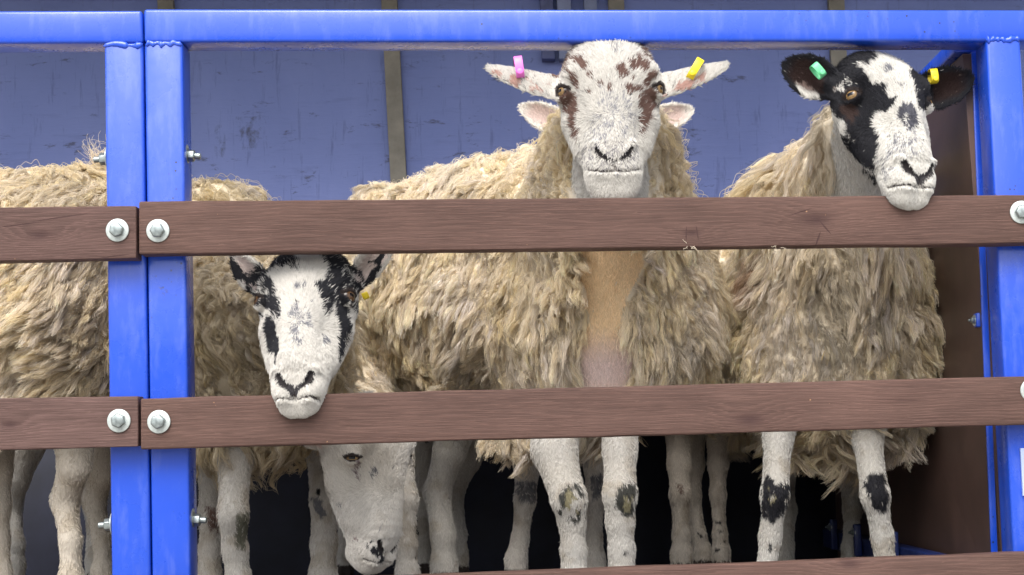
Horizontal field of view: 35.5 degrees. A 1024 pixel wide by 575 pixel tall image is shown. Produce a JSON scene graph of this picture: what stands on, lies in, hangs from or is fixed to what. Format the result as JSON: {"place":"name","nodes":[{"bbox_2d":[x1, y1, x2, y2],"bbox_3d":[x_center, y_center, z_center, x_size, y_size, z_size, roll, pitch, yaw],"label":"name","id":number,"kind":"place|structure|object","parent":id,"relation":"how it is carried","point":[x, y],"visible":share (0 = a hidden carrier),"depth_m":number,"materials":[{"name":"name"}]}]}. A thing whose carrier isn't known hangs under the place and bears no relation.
{"place":"outdoors","nodes":[
{"label":"outdoors","id":0,"kind":"place"},
{"bbox_2d":[0,0,1023,574],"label":"back wall","id":1,"kind":"structure","parent":0,"point":[280,126],"depth_m":4.70,"materials":[{"name":"blue metal"}]},
{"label":"ground","id":2,"kind":"structure","parent":0,"visible":0},
{"bbox_3d":[-0.382,0.789,3.739,5.200,0.120,1.640,-1,-6,0],"label":"trailer deck","id":3,"kind":"object","parent":2,"relation":"on","visible":0},
{"bbox_2d":[0,132,111,574],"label":"sheep","id":4,"kind":"object","parent":3,"relation":"on","point":[54,330],"visible":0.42,"depth_m":3.30},
{"bbox_2d":[0,11,152,574],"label":"steel gate frame","id":5,"kind":"object","parent":3,"relation":"on","point":[117,38],"visible":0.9,"depth_m":3.04,"materials":[{"name":"blue paint"}]},
{"bbox_2d":[0,206,141,263],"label":"timber rail","id":6,"kind":"object","parent":5,"relation":"attached to","point":[49,234],"visible":0.98,"depth_m":2.98,"materials":[{"name":"brown wood"}]},
{"bbox_2d":[106,219,128,241],"bbox_3d":[-0.736,-0.107,2.977,0.043,0.043,0.014,-1,-6,0],"label":"bolt","id":7,"kind":"object","parent":6,"relation":"attached to","point":[117,230],"visible":1,"depth_m":2.98,"materials":[{"name":"metal"}]},
{"bbox_2d":[0,396,142,449],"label":"timber rail","id":8,"kind":"object","parent":5,"relation":"attached to","point":[52,423],"visible":0.98,"depth_m":2.95,"materials":[{"name":"brown wood"}]},
{"bbox_2d":[107,409,130,432],"bbox_3d":[-0.724,0.245,2.940,0.043,0.043,0.013,-1,-6,0],"label":"bolt","id":9,"kind":"object","parent":8,"relation":"attached to","point":[118,420],"visible":1,"depth_m":2.94,"materials":[{"name":"metal"}]},
{"bbox_2d":[93,148,106,167],"bbox_3d":[-0.790,-0.247,3.079,0.030,0.043,0.043,-1,-6,0],"label":"bolt","id":10,"kind":"object","parent":5,"relation":"attached to","point":[101,158],"visible":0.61,"depth_m":3.07,"materials":[{"name":"metal"}]},
{"bbox_2d":[98,514,111,534],"bbox_3d":[-0.762,0.445,3.006,0.030,0.043,0.043,-1,-6,0],"label":"bolt","id":11,"kind":"object","parent":5,"relation":"attached to","point":[106,525],"visible":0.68,"depth_m":3.00,"materials":[{"name":"metal"}]},
{"bbox_2d":[10,173,393,574],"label":"sheep","id":12,"kind":"object","parent":3,"relation":"on","point":[283,330],"visible":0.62,"depth_m":3.29},
{"bbox_2d":[304,344,432,574],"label":"sheep","id":13,"kind":"object","parent":3,"relation":"on","point":[367,500],"visible":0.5,"depth_m":3.18},
{"bbox_2d":[343,39,742,573],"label":"sheep","id":14,"kind":"object","parent":3,"relation":"on","point":[483,321],"visible":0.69,"depth_m":3.30},
{"bbox_2d":[144,10,1023,574],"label":"steel gate frame","id":15,"kind":"object","parent":3,"relation":"on","point":[174,38],"visible":1,"depth_m":3.07,"materials":[{"name":"blue paint"}]},
{"bbox_2d":[186,145,200,162],"bbox_3d":[-0.614,-0.254,3.079,0.030,0.043,0.043,-1,-6,0],"label":"bolt","id":16,"kind":"object","parent":15,"relation":"attached to","point":[191,155],"visible":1,"depth_m":3.07,"materials":[{"name":"metal"}]},
{"bbox_2d":[191,508,206,526],"bbox_3d":[-0.588,0.436,3.006,0.030,0.043,0.043,-1,-6,0],"label":"bolt","id":17,"kind":"object","parent":15,"relation":"attached to","point":[197,519],"visible":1,"depth_m":3.00,"materials":[{"name":"metal"}]},
{"bbox_2d":[139,195,1023,256],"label":"timber rail","id":18,"kind":"object","parent":15,"relation":"attached to","point":[286,227],"visible":0.99,"depth_m":2.98,"materials":[{"name":"brown wood"}]},
{"bbox_2d":[146,219,169,241],"bbox_3d":[-0.660,-0.106,2.977,0.043,0.043,0.014,-1,-6,0],"label":"bolt","id":19,"kind":"object","parent":18,"relation":"attached to","point":[157,230],"visible":1,"depth_m":2.98,"materials":[{"name":"metal"}]},
{"bbox_2d":[1010,201,1023,223],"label":"bolt","id":20,"kind":"object","parent":18,"relation":"attached to","point":[1017,211],"visible":1,"depth_m":2.98,"materials":[{"name":"metal"}]},
{"bbox_2d":[141,376,1023,449],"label":"timber rail","id":21,"kind":"object","parent":15,"relation":"attached to","point":[382,417],"visible":0.99,"depth_m":2.95,"materials":[{"name":"brown wood"}]},
{"bbox_2d":[147,410,170,433],"bbox_3d":[-0.650,0.246,2.939,0.043,0.043,0.013,-2,-6,3],"label":"bolt","id":22,"kind":"object","parent":21,"relation":"attached to","point":[158,421],"visible":1,"depth_m":2.94,"materials":[{"name":"metal"}]},
{"bbox_2d":[1020,382,1023,397],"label":"bolt","id":23,"kind":"object","parent":21,"relation":"attached to","point":[1022,389],"visible":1,"depth_m":2.95,"materials":[{"name":"metal"}]},
{"bbox_2d":[413,551,1023,574],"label":"timber rail","id":24,"kind":"object","parent":15,"relation":"attached to","point":[1000,563],"visible":1,"depth_m":2.92,"materials":[{"name":"brown wood"}]},
{"bbox_2d":[1020,448,1023,495],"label":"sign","id":25,"kind":"object","parent":15,"relation":"attached to","point":[1022,463],"visible":1,"depth_m":2.97,"materials":[{"name":"white"}]},
{"bbox_2d":[503,100,694,570],"bbox_3d":[0.207,0.154,4.139,0.493,1.197,0.829,-1,-6,0],"label":"sheep","id":26,"kind":"object","parent":3,"relation":"on","point":[535,114],"visible":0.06,"depth_m":4.00},
{"bbox_2d":[665,249,756,563],"bbox_3d":[0.559,0.281,4.247,0.537,0.952,0.656,-7,-8,43],"label":"sheep","id":27,"kind":"object","parent":3,"relation":"on","point":[685,463],"visible":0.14,"depth_m":4.09},
{"bbox_2d":[719,49,974,561],"bbox_3d":[0.721,0.149,3.647,0.527,1.082,1.455,-1,-6,0],"label":"sheep","id":28,"kind":"object","parent":3,"relation":"on","point":[830,314],"visible":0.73,"depth_m":3.32},
{"bbox_2d":[823,50,1001,557],"bbox_3d":[0.889,0.143,3.848,0.118,1.130,1.492,-1,-6,0],"label":"side panel","id":29,"kind":"object","parent":3,"relation":"on","point":[945,500],"visible":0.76,"depth_m":3.30,"materials":[{"name":"brown wood"}]}
]}

